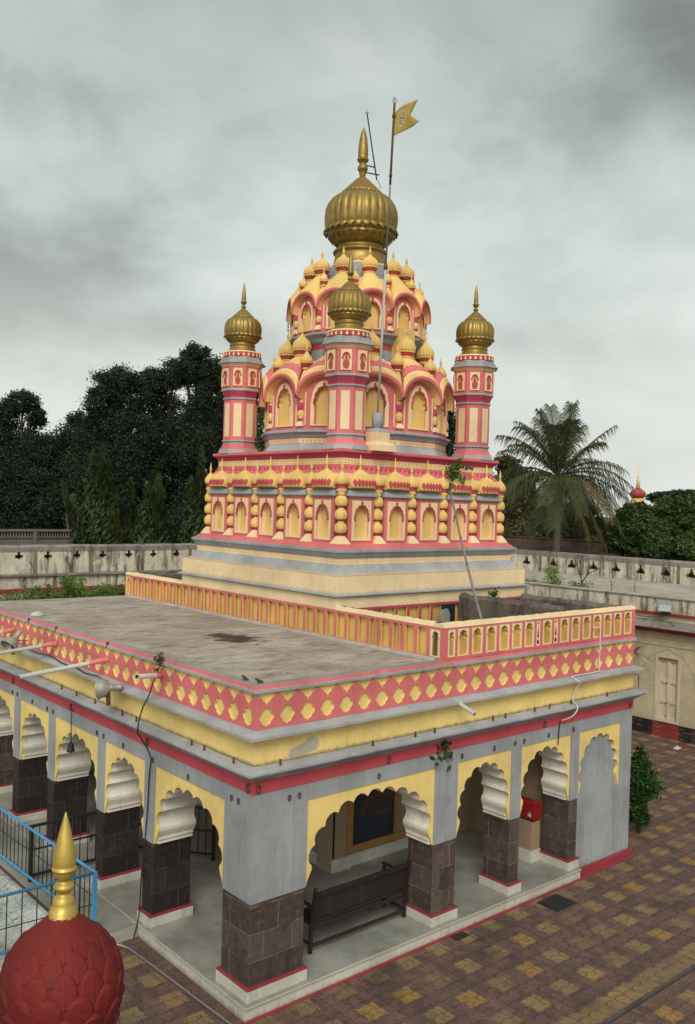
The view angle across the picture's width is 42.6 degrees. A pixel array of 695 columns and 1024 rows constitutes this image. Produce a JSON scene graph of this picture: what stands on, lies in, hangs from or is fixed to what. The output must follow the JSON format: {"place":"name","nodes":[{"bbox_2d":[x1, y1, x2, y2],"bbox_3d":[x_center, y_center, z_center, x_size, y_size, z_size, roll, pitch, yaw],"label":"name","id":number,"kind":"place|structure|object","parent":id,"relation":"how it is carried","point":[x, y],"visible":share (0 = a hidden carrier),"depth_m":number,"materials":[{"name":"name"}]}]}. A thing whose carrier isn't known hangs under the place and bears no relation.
{"place":"outdoors","nodes":[
{"label":"outdoors","id":0,"kind":"place"},
{"bbox_2d":[0,0,694,516],"label":"sky","id":1,"kind":"structure","parent":0,"point":[160,159],"materials":[{"name":"grey"}]},
{"bbox_2d":[116,730,694,1023],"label":"paved courtyard","id":2,"kind":"structure","parent":0,"point":[631,929],"depth_m":12.68,"materials":[{"name":"brown brick"}]},
{"bbox_2d":[0,869,47,962],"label":"mosaic basin","id":3,"kind":"object","parent":2,"relation":"on","point":[8,884],"visible":0.55,"depth_m":13.58,"materials":[{"name":"white tile"}]},
{"bbox_2d":[0,583,65,600],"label":"shrub","id":4,"kind":"object","parent":2,"relation":"on","point":[33,595],"visible":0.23,"depth_m":24.43,"materials":[{"name":"green plant"}]},
{"bbox_2d":[0,817,137,942],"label":"walkway","id":5,"kind":"structure","parent":2,"relation":"on","point":[116,924],"depth_m":14.19,"materials":[{"name":"stone"}]},
{"bbox_2d":[0,807,97,954],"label":"railing","id":6,"kind":"object","parent":5,"relation":"on","point":[93,873],"visible":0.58,"depth_m":13.20,"materials":[{"name":"blue metal"}]},
{"bbox_2d":[28,811,96,881],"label":"iron gate","id":7,"kind":"structure","parent":5,"relation":"on","point":[56,821],"depth_m":14.70,"materials":[{"name":"black metal"}]},
{"bbox_2d":[41,572,104,598],"bbox_3d":[-7.881,3.863,25.310,2.115,4.342,1.486,1,1,-41],"label":"shrub","id":8,"kind":"object","parent":2,"relation":"on","point":[75,591],"visible":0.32,"depth_m":25.17,"materials":[{"name":"green plant"}]},
{"bbox_2d":[0,543,196,600],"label":"cloister wing","id":9,"kind":"structure","parent":2,"relation":"on","point":[23,566],"depth_m":28.55,"materials":[{"name":"white paint"}]},
{"bbox_2d":[87,578,124,596],"bbox_3d":[-6.873,3.984,25.844,1.820,4.150,1.496,1,1,-41],"label":"shrub","id":10,"kind":"object","parent":2,"relation":"on","point":[109,590],"visible":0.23,"depth_m":25.70,"materials":[{"name":"green plant"}]},
{"bbox_2d":[116,943,232,1023],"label":"ground pipe","id":11,"kind":"object","parent":2,"relation":"on","point":[179,985],"visible":0.92,"depth_m":11.79,"materials":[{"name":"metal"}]},
{"bbox_2d":[0,128,648,1023],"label":"temple","id":12,"kind":"structure","parent":2,"relation":"on","point":[318,582],"depth_m":15.49,"materials":[{"name":"paint"}]},
{"bbox_2d":[0,628,14,634],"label":"drain spout","id":13,"kind":"object","parent":12,"relation":"attached to","point":[10,630],"visible":1,"depth_m":17.19,"materials":[{"name":"pink paint"}]},
{"bbox_2d":[1,630,28,654],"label":"loudspeaker","id":14,"kind":"object","parent":12,"relation":"attached to","point":[7,643],"visible":0.9,"depth_m":16.52,"materials":[{"name":"metal"}]},
{"bbox_2d":[0,641,57,654],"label":"drain spout","id":15,"kind":"object","parent":12,"relation":"attached to","point":[49,644],"visible":1,"depth_m":15.63,"materials":[{"name":"pink paint"}]},
{"bbox_2d":[30,611,43,616],"bbox_3d":[-5.960,1.950,17.142,0.270,0.082,0.270,1,1,-41],"label":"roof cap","id":16,"kind":"object","parent":12,"relation":"on","point":[37,613],"visible":0.97,"depth_m":17.06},
{"bbox_2d":[20,657,108,678],"bbox_3d":[-4.404,2.430,13.917,1.337,0.271,0.077,1,1,-26],"label":"drain spout","id":17,"kind":"object","parent":12,"relation":"attached to","point":[72,666],"visible":1,"depth_m":13.89,"materials":[{"name":"pink paint"}]},
{"bbox_2d":[31,650,101,677],"bbox_3d":[-4.763,2.577,15.127,0.121,0.089,3.606,1,1,-39],"label":"speaker wire","id":18,"kind":"object","parent":12,"relation":"on","point":[65,664],"visible":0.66,"depth_m":15.32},
{"bbox_2d":[66,709,74,752],"bbox_3d":[-4.671,3.708,15.084,0.140,0.744,0.140,1,1,-41],"label":"temple bell","id":19,"kind":"object","parent":12,"relation":"hanging from","point":[70,749],"visible":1,"depth_m":15.07,"materials":[{"name":"black metal"}]},
{"bbox_2d":[95,677,123,705],"bbox_3d":[-3.593,2.727,13.539,0.416,0.420,0.326,2,1,-1],"label":"loudspeaker","id":20,"kind":"object","parent":12,"relation":"attached to","point":[104,688],"visible":0.98,"depth_m":13.46,"materials":[{"name":"metal"}]},
{"bbox_2d":[133,678,154,937],"bbox_3d":[-2.962,4.300,12.979,0.223,3.817,0.320,1,1,-41],"label":"hanging cable","id":21,"kind":"object","parent":12,"relation":"hanging from","point":[147,806],"visible":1,"depth_m":13.08,"materials":[{"name":"black rubber"}]},
{"bbox_2d":[135,673,163,678],"bbox_3d":[-2.780,2.308,12.545,0.078,0.187,0.755,2,1,16],"label":"drain spout","id":22,"kind":"object","parent":12,"relation":"attached to","point":[151,675],"visible":1,"depth_m":12.48,"materials":[{"name":"pink paint"}]},
{"bbox_2d":[153,652,165,672],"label":"plant","id":23,"kind":"object","parent":12,"relation":"attached to","point":[158,660],"depth_m":12.88,"materials":[{"name":"green plant"}]},
{"bbox_2d":[138,801,215,860],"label":"iron gate","id":24,"kind":"structure","parent":12,"relation":"attached to","point":[212,853],"depth_m":15.54,"materials":[{"name":"black metal"}]},
{"bbox_2d":[303,857,411,954],"bbox_3d":[0.056,5.672,13.132,1.880,0.951,0.617,1,1,-41],"label":"bench","id":25,"kind":"object","parent":12,"relation":"on","point":[384,884],"visible":0.94,"depth_m":12.90,"materials":[{"name":"brown wood"}]},
{"bbox_2d":[365,112,380,187],"bbox_3d":[0.456,-7.729,18.990,0.542,1.658,0.211,1,1,-29],"label":"lightning rod","id":26,"kind":"object","parent":12,"relation":"attached to","point":[374,167],"visible":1,"depth_m":19.03,"materials":[{"name":"black metal"}]},
{"bbox_2d":[347,788,405,853],"bbox_3d":[0.695,5.129,15.903,1.800,1.490,0.055,1,1,-41],"label":"painting","id":27,"kind":"object","parent":12,"relation":"attached to","point":[370,820],"visible":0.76,"depth_m":15.68,"materials":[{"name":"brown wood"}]},
{"bbox_2d":[364,97,418,451],"bbox_3d":[0.765,-4.376,16.455,0.682,6.526,0.733,1,1,-41],"label":"flagpole","id":28,"kind":"object","parent":12,"relation":"on","point":[377,437],"visible":1,"depth_m":16.42,"materials":[{"name":"grey metal"}]},
{"bbox_2d":[392,791,407,841],"bbox_3d":[1.178,5.010,16.326,0.900,1.830,0.070,1,1,-41],"label":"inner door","id":29,"kind":"structure","parent":12,"relation":"in","point":[399,810],"depth_m":16.11,"materials":[{"name":"brown wood"}]},
{"bbox_2d":[429,740,452,771],"bbox_3d":[1.415,3.612,13.276,0.471,0.505,0.250,1,1,-41],"label":"wall plant","id":30,"kind":"object","parent":12,"relation":"attached to","point":[445,744],"depth_m":13.29,"materials":[{"name":"green plant"}]},
{"bbox_2d":[438,609,449,621],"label":"stone slab","id":31,"kind":"structure","parent":12,"relation":"on","point":[444,615],"depth_m":16.73,"materials":[{"name":"stone"}]},
{"bbox_2d":[441,603,454,621],"bbox_3d":[1.924,1.965,17.083,0.380,0.415,0.011,1,1,-41],"label":"doorway","id":32,"kind":"structure","parent":12,"relation":"in","point":[451,607],"depth_m":17.13,"materials":[{"name":"black metal"}]},
{"bbox_2d":[445,458,477,488],"bbox_3d":[2.215,-0.751,17.587,0.954,0.606,0.356,1,1,-41],"label":"wall plant","id":33,"kind":"object","parent":12,"relation":"attached to","point":[455,473],"depth_m":17.51,"materials":[{"name":"green plant"}]},
{"bbox_2d":[453,697,475,715],"bbox_3d":[1.731,2.901,13.332,0.074,0.218,0.444,1,1,-43],"label":"drain spout","id":34,"kind":"object","parent":12,"relation":"attached to","point":[467,709],"visible":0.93,"depth_m":13.26,"materials":[{"name":"white plastic"}]},
{"bbox_2d":[449,486,482,618],"bbox_3d":[2.180,0.840,16.249,0.057,2.744,2.699,2,1,-10],"label":"leaning pole","id":35,"kind":"object","parent":12,"relation":"on","point":[468,571],"visible":0.89,"depth_m":16.31,"materials":[{"name":"metal"}]},
{"bbox_2d":[488,586,499,596],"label":"wall plant","id":36,"kind":"object","parent":12,"relation":"attached to","point":[495,593],"depth_m":17.37,"materials":[{"name":"green plant"}]},
{"bbox_2d":[518,796,542,863],"bbox_3d":[3.211,5.683,16.014,0.292,1.062,0.472,1,1,-41],"label":"donation box","id":37,"kind":"object","parent":12,"relation":"on","point":[529,849],"visible":0.72,"depth_m":15.88,"materials":[{"name":"red metal"}]},
{"bbox_2d":[561,626,600,720],"bbox_3d":[4.168,2.812,15.534,1.162,1.550,0.242,1,1,-41],"label":"conduit","id":38,"kind":"object","parent":12,"relation":"attached to","point":[585,674],"visible":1,"depth_m":15.51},
{"bbox_2d":[634,641,650,663],"bbox_3d":[5.593,2.676,16.834,0.390,0.494,0.285,2,1,18],"label":"dead plant","id":39,"kind":"object","parent":12,"relation":"attached to","point":[636,649],"visible":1,"depth_m":16.81,"materials":[{"name":"brown plant"}]},
{"bbox_2d":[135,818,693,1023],"bbox_3d":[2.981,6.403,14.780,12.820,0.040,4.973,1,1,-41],"label":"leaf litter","id":40,"kind":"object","parent":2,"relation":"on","point":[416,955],"visible":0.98,"depth_m":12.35,"materials":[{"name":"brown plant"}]},
{"bbox_2d":[451,931,469,940],"bbox_3d":[1.693,6.391,13.430,0.280,0.030,0.140,1,1,-41],"label":"drain hole","id":41,"kind":"object","parent":2,"relation":"on","point":[459,936],"visible":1,"depth_m":13.41,"materials":[{"name":"black metal"}]},
{"bbox_2d":[537,894,576,911],"bbox_3d":[3.442,6.426,14.662,0.540,0.040,0.420,1,1,-41],"label":"drain cover","id":42,"kind":"object","parent":2,"relation":"on","point":[557,903],"visible":1,"depth_m":14.63,"materials":[{"name":"black metal"}]},
{"bbox_2d":[510,549,694,744],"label":"cloister wing","id":43,"kind":"structure","parent":2,"relation":"on","point":[664,707],"depth_m":26.36,"materials":[{"name":"beige paint"}]},
{"bbox_2d":[524,578,544,582],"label":"shrub","id":44,"kind":"object","parent":43,"relation":"on","point":[532,580],"visible":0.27,"depth_m":30.10,"materials":[{"name":"green plant"}]},
{"bbox_2d":[542,563,564,584],"bbox_3d":[6.834,2.175,29.441,0.873,1.124,0.912,1,1,-41],"label":"shrub","id":45,"kind":"object","parent":43,"relation":"on","point":[553,579],"visible":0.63,"depth_m":29.45,"materials":[{"name":"green plant"}]},
{"bbox_2d":[563,557,601,587],"bbox_3d":[7.572,2.094,28.601,0.856,1.355,1.332,1,1,-41],"label":"shrub","id":46,"kind":"object","parent":43,"relation":"on","point":[581,585],"visible":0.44,"depth_m":28.63,"materials":[{"name":"green plant"}]},
{"bbox_2d":[658,603,672,614],"bbox_3d":[9.090,2.774,25.530,0.400,0.293,0.234,2,1,27],"label":"floodlight","id":47,"kind":"object","parent":43,"relation":"attached to","point":[665,608],"visible":1,"depth_m":25.50,"materials":[{"name":"metal"}]},
{"bbox_2d":[654,653,680,724],"bbox_3d":[9.246,5.089,25.728,0.140,1.950,0.770,1,1,-41],"label":"door","id":48,"kind":"structure","parent":43,"relation":"in","point":[667,671],"depth_m":25.72,"materials":[{"name":"beige wood"}]},
{"bbox_2d":[629,743,666,832],"bbox_3d":[5.921,5.568,17.941,1.104,1.849,1.011,1,1,-26],"label":"shrub","id":49,"kind":"object","parent":2,"relation":"on","point":[641,782],"visible":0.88,"depth_m":17.81,"materials":[{"name":"green plant"}]},
{"bbox_2d":[673,746,684,749],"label":"litter","id":50,"kind":"object","parent":2,"relation":"on","point":[677,747],"visible":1,"depth_m":24.43,"materials":[{"name":"white paper"}]},
{"bbox_2d":[610,970,694,1023],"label":"paving","id":51,"kind":"structure","parent":0,"point":[673,1003],"depth_m":11.73,"materials":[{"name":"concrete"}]},
{"bbox_2d":[0,812,124,1023],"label":"gate minaret","id":52,"kind":"object","parent":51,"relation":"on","point":[63,962],"visible":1,"depth_m":5.78,"materials":[{"name":"red paint"}]},
{"label":"terrain","id":53,"kind":"structure","parent":0,"visible":0},
{"bbox_2d":[0,388,72,539],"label":"broadleaf tree","id":54,"kind":"object","parent":53,"relation":"on","point":[31,494],"visible":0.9,"depth_m":58.59,"materials":[{"name":"green plant"}]},
{"bbox_2d":[0,529,73,572],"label":"balustrade","id":55,"kind":"object","parent":53,"relation":"on","point":[33,537],"visible":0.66,"depth_m":31.58,"materials":[{"name":"concrete"}]},
{"bbox_2d":[40,409,83,539],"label":"broadleaf tree","id":56,"kind":"object","parent":53,"relation":"on","point":[65,437],"visible":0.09,"depth_m":63.66,"materials":[{"name":"green plant"}]},
{"bbox_2d":[59,480,94,543],"bbox_3d":[-9.655,2.387,32.456,1.435,7.111,1.322,1,1,-41],"label":"ashoka tree","id":57,"kind":"object","parent":53,"relation":"on","point":[75,514],"visible":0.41,"depth_m":32.38,"materials":[{"name":"green plant"}]},
{"bbox_2d":[81,443,123,543],"bbox_3d":[-9.170,1.690,32.989,1.975,8.509,2.028,1,1,-41],"label":"ashoka tree","id":58,"kind":"object","parent":53,"relation":"on","point":[96,508],"visible":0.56,"depth_m":32.74,"materials":[{"name":"green plant"}]},
{"bbox_2d":[45,362,174,535],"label":"broadleaf tree","id":59,"kind":"object","parent":53,"relation":"on","point":[111,422],"visible":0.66,"depth_m":57.34,"materials":[{"name":"green plant"}]},
{"bbox_2d":[104,494,122,571],"bbox_3d":[-8.439,2.670,32.009,1.068,6.608,1.178,1,1,-41],"label":"ashoka tree","id":60,"kind":"object","parent":53,"relation":"on","point":[114,531],"visible":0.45,"depth_m":31.88,"materials":[{"name":"green plant"}]},
{"bbox_2d":[121,477,137,543],"bbox_3d":[-8.332,2.283,34.022,1.138,7.351,1.193,1,1,-41],"label":"ashoka tree","id":61,"kind":"object","parent":53,"relation":"on","point":[129,517],"visible":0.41,"depth_m":33.88,"materials":[{"name":"green plant"}]},
{"bbox_2d":[131,471,172,543],"bbox_3d":[-7.172,2.244,32.514,1.939,7.524,1.601,2,1,-1],"label":"ashoka tree","id":62,"kind":"object","parent":53,"relation":"on","point":[151,507],"visible":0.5,"depth_m":32.30,"materials":[{"name":"green plant"}]},
{"bbox_2d":[125,356,194,543],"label":"broadleaf tree","id":63,"kind":"object","parent":53,"relation":"on","point":[162,389],"visible":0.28,"depth_m":60.44,"materials":[{"name":"green plant"}]},
{"bbox_2d":[159,340,223,541],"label":"broadleaf tree","id":64,"kind":"object","parent":53,"relation":"on","point":[199,422],"visible":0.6,"depth_m":57.96,"materials":[{"name":"green plant"}]},
{"bbox_2d":[177,445,206,542],"bbox_3d":[-5.553,1.815,31.964,1.398,8.487,1.192,2,1,-10],"label":"ashoka tree","id":65,"kind":"object","parent":53,"relation":"on","point":[193,507],"visible":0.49,"depth_m":31.86,"materials":[{"name":"green plant"}]},
{"bbox_2d":[256,402,264,451],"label":"broadleaf tree","id":66,"kind":"object","parent":53,"relation":"on","point":[260,419],"visible":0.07,"depth_m":53.45,"materials":[{"name":"green plant"}]},
{"bbox_2d":[445,408,455,456],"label":"broadleaf tree","id":67,"kind":"object","parent":53,"relation":"on","point":[450,446],"visible":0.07,"depth_m":53.53,"materials":[{"name":"green plant"}]},
{"bbox_2d":[493,453,550,537],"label":"broadleaf tree","id":68,"kind":"object","parent":53,"relation":"on","point":[511,525],"visible":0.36,"depth_m":45.42,"materials":[{"name":"green plant"}]},
{"bbox_2d":[502,535,621,555],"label":"tiled house","id":69,"kind":"structure","parent":53,"relation":"on","point":[567,545],"depth_m":39.18,"materials":[{"name":"tile"}]},
{"bbox_2d":[494,399,641,554],"bbox_3d":[8.683,0.964,35.941,6.146,11.062,4.469,2,1,-4],"label":"coconut palm","id":70,"kind":"object","parent":53,"relation":"on","point":[558,462],"visible":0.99,"depth_m":35.63,"materials":[{"name":"green plant"}]},
{"bbox_2d":[525,499,612,540],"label":"broadleaf tree","id":71,"kind":"object","parent":53,"relation":"on","point":[567,535],"visible":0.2,"depth_m":44.50,"materials":[{"name":"green plant"}]},
{"bbox_2d":[582,535,599,542],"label":"broadleaf tree","id":72,"kind":"object","parent":53,"relation":"on","point":[588,538],"visible":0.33,"depth_m":38.98,"materials":[{"name":"green plant"}]},
{"bbox_2d":[604,500,669,557],"bbox_3d":[12.004,3.041,36.923,3.439,7.078,2.102,1,1,-26],"label":"broadleaf tree","id":73,"kind":"object","parent":53,"relation":"on","point":[638,531],"visible":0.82,"depth_m":36.33,"materials":[{"name":"green plant"}]},
{"bbox_2d":[630,464,645,556],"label":"shrine spire","id":74,"kind":"structure","parent":53,"relation":"on","point":[640,495],"depth_m":61.69,"materials":[{"name":"paint"}]},
{"bbox_2d":[640,536,694,659],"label":"broadleaf tree","id":75,"kind":"object","parent":53,"relation":"on","point":[675,548],"visible":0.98,"depth_m":33.74,"materials":[{"name":"green plant"}]},
{"bbox_2d":[645,488,694,501],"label":"broadleaf tree","id":76,"kind":"object","parent":53,"relation":"on","point":[653,496],"visible":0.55,"depth_m":74.33,"materials":[{"name":"green plant"}]},
{"bbox_2d":[649,489,694,658],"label":"broadleaf tree","id":77,"kind":"object","parent":53,"relation":"on","point":[674,516],"visible":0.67,"depth_m":39.03,"materials":[{"name":"green plant"}]}
]}

